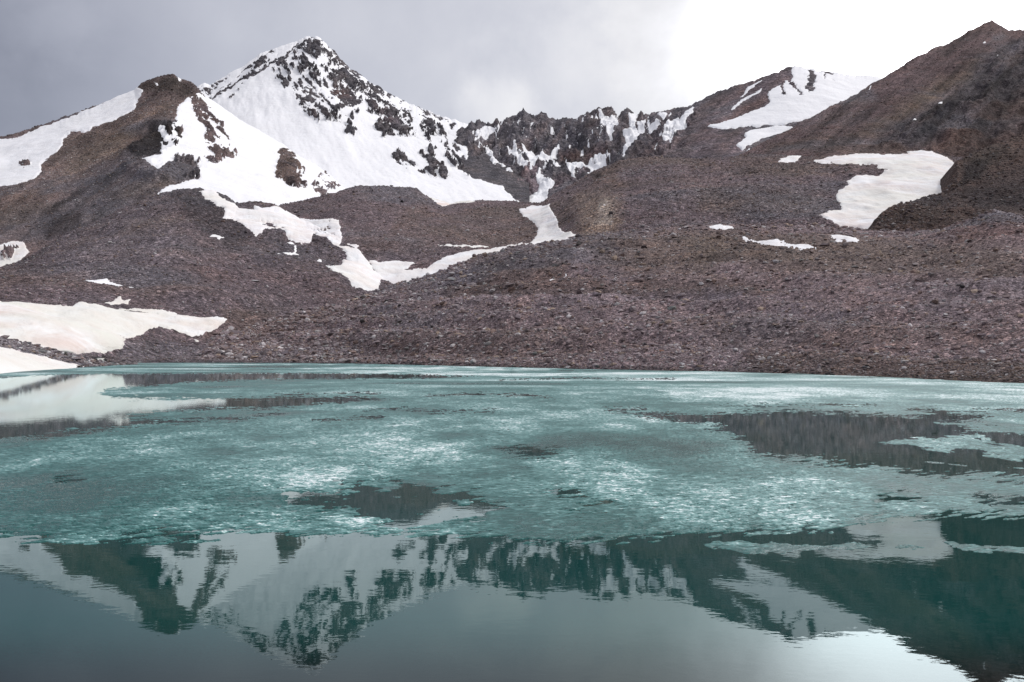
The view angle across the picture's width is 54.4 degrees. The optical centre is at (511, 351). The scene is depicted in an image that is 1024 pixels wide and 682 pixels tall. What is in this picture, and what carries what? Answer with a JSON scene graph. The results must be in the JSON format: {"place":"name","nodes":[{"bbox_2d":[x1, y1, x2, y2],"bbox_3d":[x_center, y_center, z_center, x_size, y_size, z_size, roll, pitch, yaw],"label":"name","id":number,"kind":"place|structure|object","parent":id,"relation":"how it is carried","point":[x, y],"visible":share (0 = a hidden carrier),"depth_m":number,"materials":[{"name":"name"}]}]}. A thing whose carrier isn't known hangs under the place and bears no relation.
{"place":"outdoors","nodes":[
{"label":"outdoors","id":0,"kind":"place"},
{"bbox_2d":[0,337,96,367],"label":"rocky spit","id":1,"kind":"structure","parent":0,"point":[24,351],"depth_m":138.33,"materials":[{"name":"stone"}]},
{"bbox_2d":[0,347,83,373],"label":"snowbank","id":2,"kind":"object","parent":1,"relation":"on","point":[12,360],"visible":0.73,"depth_m":120.85,"materials":[{"name":"white snow"}]},
{"bbox_2d":[0,335,137,366],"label":"scree","id":3,"kind":"structure","parent":1,"relation":"on","point":[91,362],"depth_m":145.92,"materials":[{"name":"stone"}]},
{"bbox_2d":[0,74,340,259],"bbox_3d":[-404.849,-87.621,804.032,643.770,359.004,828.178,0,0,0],"label":"mountain","id":4,"kind":"structure","parent":0,"point":[186,159],"depth_m":639.05,"materials":[{"name":"brown stone"}]},
{"bbox_2d":[0,241,28,266],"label":"snow patch","id":5,"kind":"object","parent":4,"relation":"on","point":[20,252],"visible":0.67,"depth_m":473.69,"materials":[{"name":"white snow"}]},
{"bbox_2d":[0,87,142,185],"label":"snowfield","id":6,"kind":"structure","parent":4,"relation":"on","point":[36,148],"depth_m":825.35,"materials":[{"name":"white snow"}]},
{"bbox_2d":[0,74,335,254],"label":"scree","id":7,"kind":"structure","parent":4,"relation":"on","point":[102,160],"depth_m":665.06,"materials":[{"name":"stone"}]},
{"bbox_2d":[142,92,343,205],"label":"snowfield","id":8,"kind":"structure","parent":4,"relation":"on","point":[246,173],"depth_m":698.12,"materials":[{"name":"white snow"}]},
{"bbox_2d":[0,188,396,364],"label":"moraine hill","id":9,"kind":"structure","parent":0,"point":[193,281],"depth_m":308.84,"materials":[{"name":"brown gravel"}]},
{"bbox_2d":[86,278,133,287],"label":"snow patch","id":10,"kind":"object","parent":9,"relation":"on","point":[102,281],"visible":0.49,"depth_m":274.04,"materials":[{"name":"white snow"}]},
{"bbox_2d":[0,301,226,360],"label":"snowfield","id":11,"kind":"structure","parent":9,"relation":"on","point":[80,327],"depth_m":204.71,"materials":[{"name":"white snow"}]},
{"bbox_2d":[106,296,130,304],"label":"snow patch","id":12,"kind":"object","parent":9,"relation":"on","point":[118,300],"visible":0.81,"depth_m":247.66,"materials":[{"name":"white snow"}]},
{"bbox_2d":[0,187,392,363],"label":"scree","id":13,"kind":"structure","parent":9,"relation":"on","point":[164,291],"depth_m":310.92,"materials":[{"name":"stone"}]},
{"bbox_2d":[103,357,330,362],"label":"shore stones","id":14,"kind":"object","parent":9,"relation":"on","point":[105,359],"visible":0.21,"depth_m":193.76,"materials":[{"name":"grey stone"}]},
{"bbox_2d":[210,234,223,238],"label":"snow patch","id":15,"kind":"object","parent":9,"relation":"on","point":[217,236],"visible":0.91,"depth_m":356.09,"materials":[{"name":"white snow"}]},
{"bbox_2d":[278,242,298,254],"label":"snow patch","id":16,"kind":"object","parent":9,"relation":"on","point":[290,253],"visible":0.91,"depth_m":364.21,"materials":[{"name":"white snow"}]},
{"bbox_2d":[202,37,529,201],"bbox_3d":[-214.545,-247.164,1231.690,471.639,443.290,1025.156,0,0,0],"label":"mountain","id":17,"kind":"structure","parent":0,"point":[484,168],"depth_m":1185.15,"materials":[{"name":"grey stone"}]},
{"bbox_2d":[197,36,518,203],"bbox_3d":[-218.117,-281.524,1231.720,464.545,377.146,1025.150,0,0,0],"label":"snowfield","id":18,"kind":"structure","parent":17,"relation":"on","point":[265,102],"depth_m":1074.75,"materials":[{"name":"white snow"}]},
{"bbox_2d":[0,372,1023,681],"bbox_3d":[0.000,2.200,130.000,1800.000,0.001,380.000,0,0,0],"label":"water","id":19,"kind":"structure","parent":0,"point":[284,606],"depth_m":9.13,"materials":[{"name":"teal liquid"}]},
{"bbox_2d":[106,392,202,393],"bbox_3d":[-18.652,2.206,53.076,6.536,0.048,3.148,0,0,0],"label":"ice floe","id":20,"kind":"object","parent":19,"relation":"on","point":[157,392],"visible":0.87,"depth_m":53.51,"materials":[{"name":"ice"}]},
{"bbox_2d":[0,363,1023,545],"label":"ice sheet","id":21,"kind":"object","parent":19,"relation":"on","point":[137,492],"visible":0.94,"depth_m":20.22,"materials":[{"name":"teal ice"}]},
{"bbox_2d":[704,540,923,553],"bbox_3d":[3.411,2.199,11.208,2.489,0.041,0.859,0,0,0],"label":"ice floe","id":22,"kind":"object","parent":19,"relation":"on","point":[757,548],"visible":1,"depth_m":11.19,"materials":[{"name":"ice"}]},
{"bbox_2d":[878,433,1023,461],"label":"ice floe","id":23,"kind":"object","parent":19,"relation":"on","point":[1011,451],"visible":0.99,"depth_m":23.32,"materials":[{"name":"ice"}]},
{"bbox_2d":[927,461,1023,468],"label":"ice floe","id":24,"kind":"object","parent":19,"relation":"on","point":[961,465],"visible":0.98,"depth_m":19.41,"materials":[{"name":"ice"}]},
{"bbox_2d":[934,422,1023,429],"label":"ice floe","id":25,"kind":"object","parent":19,"relation":"on","point":[991,426],"visible":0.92,"depth_m":29.22,"materials":[{"name":"ice"}]},
{"bbox_2d":[942,541,1023,553],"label":"ice floe","id":26,"kind":"object","parent":19,"relation":"on","point":[974,548],"visible":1,"depth_m":11.12,"materials":[{"name":"ice"}]},
{"bbox_2d":[0,0,1023,135],"label":"sky","id":27,"kind":"structure","parent":0,"point":[465,61],"materials":[{"name":"grey"}]},
{"bbox_2d":[201,210,1023,382],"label":"scree slope","id":28,"kind":"structure","parent":0,"point":[987,287],"depth_m":180.79,"materials":[{"name":"brown gravel"}]},
{"bbox_2d":[210,358,967,380],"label":"shore stones","id":29,"kind":"object","parent":28,"relation":"on","point":[421,363],"visible":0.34,"depth_m":151.86,"materials":[{"name":"grey stone"}]},
{"bbox_2d":[196,209,1023,382],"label":"scree","id":30,"kind":"structure","parent":28,"relation":"on","point":[246,351],"depth_m":190.54,"materials":[{"name":"stone"}]},
{"bbox_2d":[667,306,675,309],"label":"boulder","id":31,"kind":"object","parent":28,"relation":"on","point":[671,308],"visible":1,"depth_m":170.74,"materials":[{"name":"grey stone"}]},
{"bbox_2d":[710,224,732,229],"bbox_3d":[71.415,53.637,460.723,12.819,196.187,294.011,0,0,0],"label":"snow patch","id":32,"kind":"object","parent":28,"relation":"on","point":[720,226],"visible":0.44,"depth_m":336.42,"materials":[{"name":"white snow"}]},
{"bbox_2d":[743,236,815,249],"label":"snow patch","id":33,"kind":"object","parent":28,"relation":"on","point":[775,242],"visible":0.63,"depth_m":276.21,"materials":[{"name":"white snow"}]},
{"bbox_2d":[831,235,858,241],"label":"snow patch","id":34,"kind":"object","parent":28,"relation":"on","point":[847,238],"visible":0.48,"depth_m":274.02,"materials":[{"name":"white snow"}]},
{"bbox_2d":[279,150,963,269],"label":"moraine hill","id":35,"kind":"structure","parent":0,"point":[502,222],"depth_m":463.86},
{"bbox_2d":[199,189,381,290],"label":"snow gully","id":36,"kind":"object","parent":35,"relation":"on","point":[356,269],"visible":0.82,"depth_m":392.62,"materials":[{"name":"white snow"}]},
{"bbox_2d":[300,218,358,247],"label":"snow gully","id":37,"kind":"object","parent":35,"relation":"on","point":[333,225],"visible":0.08,"depth_m":460.22,"materials":[{"name":"white snow"}]},
{"bbox_2d":[369,242,528,283],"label":"snow gully","id":38,"kind":"object","parent":35,"relation":"on","point":[393,272],"visible":0.5,"depth_m":372.93,"materials":[{"name":"white snow"}]},
{"bbox_2d":[429,197,474,205],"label":"snow patch","id":39,"kind":"object","parent":35,"relation":"on","point":[441,203],"visible":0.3,"depth_m":587.56,"materials":[{"name":"white snow"}]},
{"bbox_2d":[519,204,575,243],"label":"snow gully","id":40,"kind":"object","parent":35,"relation":"on","point":[543,219],"visible":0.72,"depth_m":481.05,"materials":[{"name":"white snow"}]},
{"bbox_2d":[280,151,962,266],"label":"scree","id":41,"kind":"structure","parent":35,"relation":"on","point":[652,207],"depth_m":458.94,"materials":[{"name":"stone"}]},
{"bbox_2d":[778,155,800,162],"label":"snow patch","id":42,"kind":"object","parent":35,"relation":"on","point":[792,158],"visible":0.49,"depth_m":528.13,"materials":[{"name":"white snow"}]},
{"bbox_2d":[814,150,953,228],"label":"snowfield","id":43,"kind":"structure","parent":35,"relation":"on","point":[865,200],"depth_m":439.30,"materials":[{"name":"white snow"}]},
{"bbox_2d":[454,67,832,196],"bbox_3d":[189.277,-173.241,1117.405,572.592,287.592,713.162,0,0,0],"label":"ridge","id":44,"kind":"structure","parent":0,"point":[697,137],"depth_m":1050.48,"materials":[{"name":"grey stone"}]},
{"bbox_2d":[475,126,494,139],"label":"snow couloir","id":45,"kind":"structure","parent":44,"relation":"on","point":[484,132],"depth_m":1171.58,"materials":[{"name":"white snow"}]},
{"bbox_2d":[484,146,512,171],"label":"snow couloir","id":46,"kind":"structure","parent":44,"relation":"on","point":[492,158],"depth_m":1052.39,"materials":[{"name":"white snow"}]},
{"bbox_2d":[507,144,529,167],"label":"snow couloir","id":47,"kind":"structure","parent":44,"relation":"on","point":[520,160],"depth_m":1053.23,"materials":[{"name":"white snow"}]},
{"bbox_2d":[522,144,538,169],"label":"snow couloir","id":48,"kind":"structure","parent":44,"relation":"on","point":[533,158],"depth_m":1055.80,"materials":[{"name":"white snow"}]},
{"bbox_2d":[530,173,554,202],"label":"snowfield","id":49,"kind":"structure","parent":44,"relation":"on","point":[545,185],"depth_m":924.56,"materials":[{"name":"white snow"}]},
{"bbox_2d":[539,144,559,166],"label":"snow couloir","id":50,"kind":"structure","parent":44,"relation":"on","point":[544,156],"depth_m":1058.61,"materials":[{"name":"white snow"}]},
{"bbox_2d":[472,112,672,176],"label":"snow streaks","id":51,"kind":"object","parent":44,"relation":"on","point":[551,132],"visible":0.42,"depth_m":1092.39,"materials":[{"name":"white snow"}]},
{"bbox_2d":[566,153,606,177],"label":"snow couloir","id":52,"kind":"structure","parent":44,"relation":"on","point":[599,159],"depth_m":992.50,"materials":[{"name":"white snow"}]},
{"bbox_2d":[598,108,618,140],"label":"snow couloir","id":53,"kind":"structure","parent":44,"relation":"on","point":[608,123],"depth_m":1116.15,"materials":[{"name":"white snow"}]},
{"bbox_2d":[622,112,639,156],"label":"snow couloir","id":54,"kind":"structure","parent":44,"relation":"on","point":[630,134],"depth_m":1035.83,"materials":[{"name":"white snow"}]},
{"bbox_2d":[637,112,666,133],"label":"snow couloir","id":55,"kind":"structure","parent":44,"relation":"on","point":[653,125],"depth_m":1061.04,"materials":[{"name":"white snow"}]},
{"bbox_2d":[662,107,693,140],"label":"snow couloir","id":56,"kind":"structure","parent":44,"relation":"on","point":[672,127],"depth_m":1020.96,"materials":[{"name":"white snow"}]},
{"bbox_2d":[731,80,761,109],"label":"snow couloir","id":57,"kind":"structure","parent":44,"relation":"on","point":[748,88],"depth_m":1047.74,"materials":[{"name":"white snow"}]},
{"bbox_2d":[736,125,792,150],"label":"snow patch","id":58,"kind":"object","parent":44,"relation":"on","point":[753,136],"visible":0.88,"depth_m":898.99,"materials":[{"name":"white snow"}]},
{"bbox_2d":[708,66,881,128],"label":"snowfield","id":59,"kind":"structure","parent":44,"relation":"on","point":[791,105],"depth_m":1004.92,"materials":[{"name":"white snow"}]},
{"bbox_2d":[742,20,1023,157],"bbox_3d":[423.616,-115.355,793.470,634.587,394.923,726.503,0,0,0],"label":"mountain","id":60,"kind":"structure","parent":0,"point":[1000,132],"depth_m":684.42,"materials":[{"name":"brown stone"}]},
{"bbox_2d":[744,20,1023,155],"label":"scree","id":61,"kind":"structure","parent":60,"relation":"on","point":[891,106],"depth_m":686.05,"materials":[{"name":"stone"}]},
{"bbox_2d":[867,134,1023,231],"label":"rock outcrop","id":62,"kind":"object","parent":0,"point":[945,180],"visible":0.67,"depth_m":394.92,"materials":[{"name":"brown stone"}]},
{"bbox_2d":[870,135,1023,230],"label":"scree","id":63,"kind":"structure","parent":62,"relation":"on","point":[934,200],"depth_m":384.64,"materials":[{"name":"stone"}]}
]}

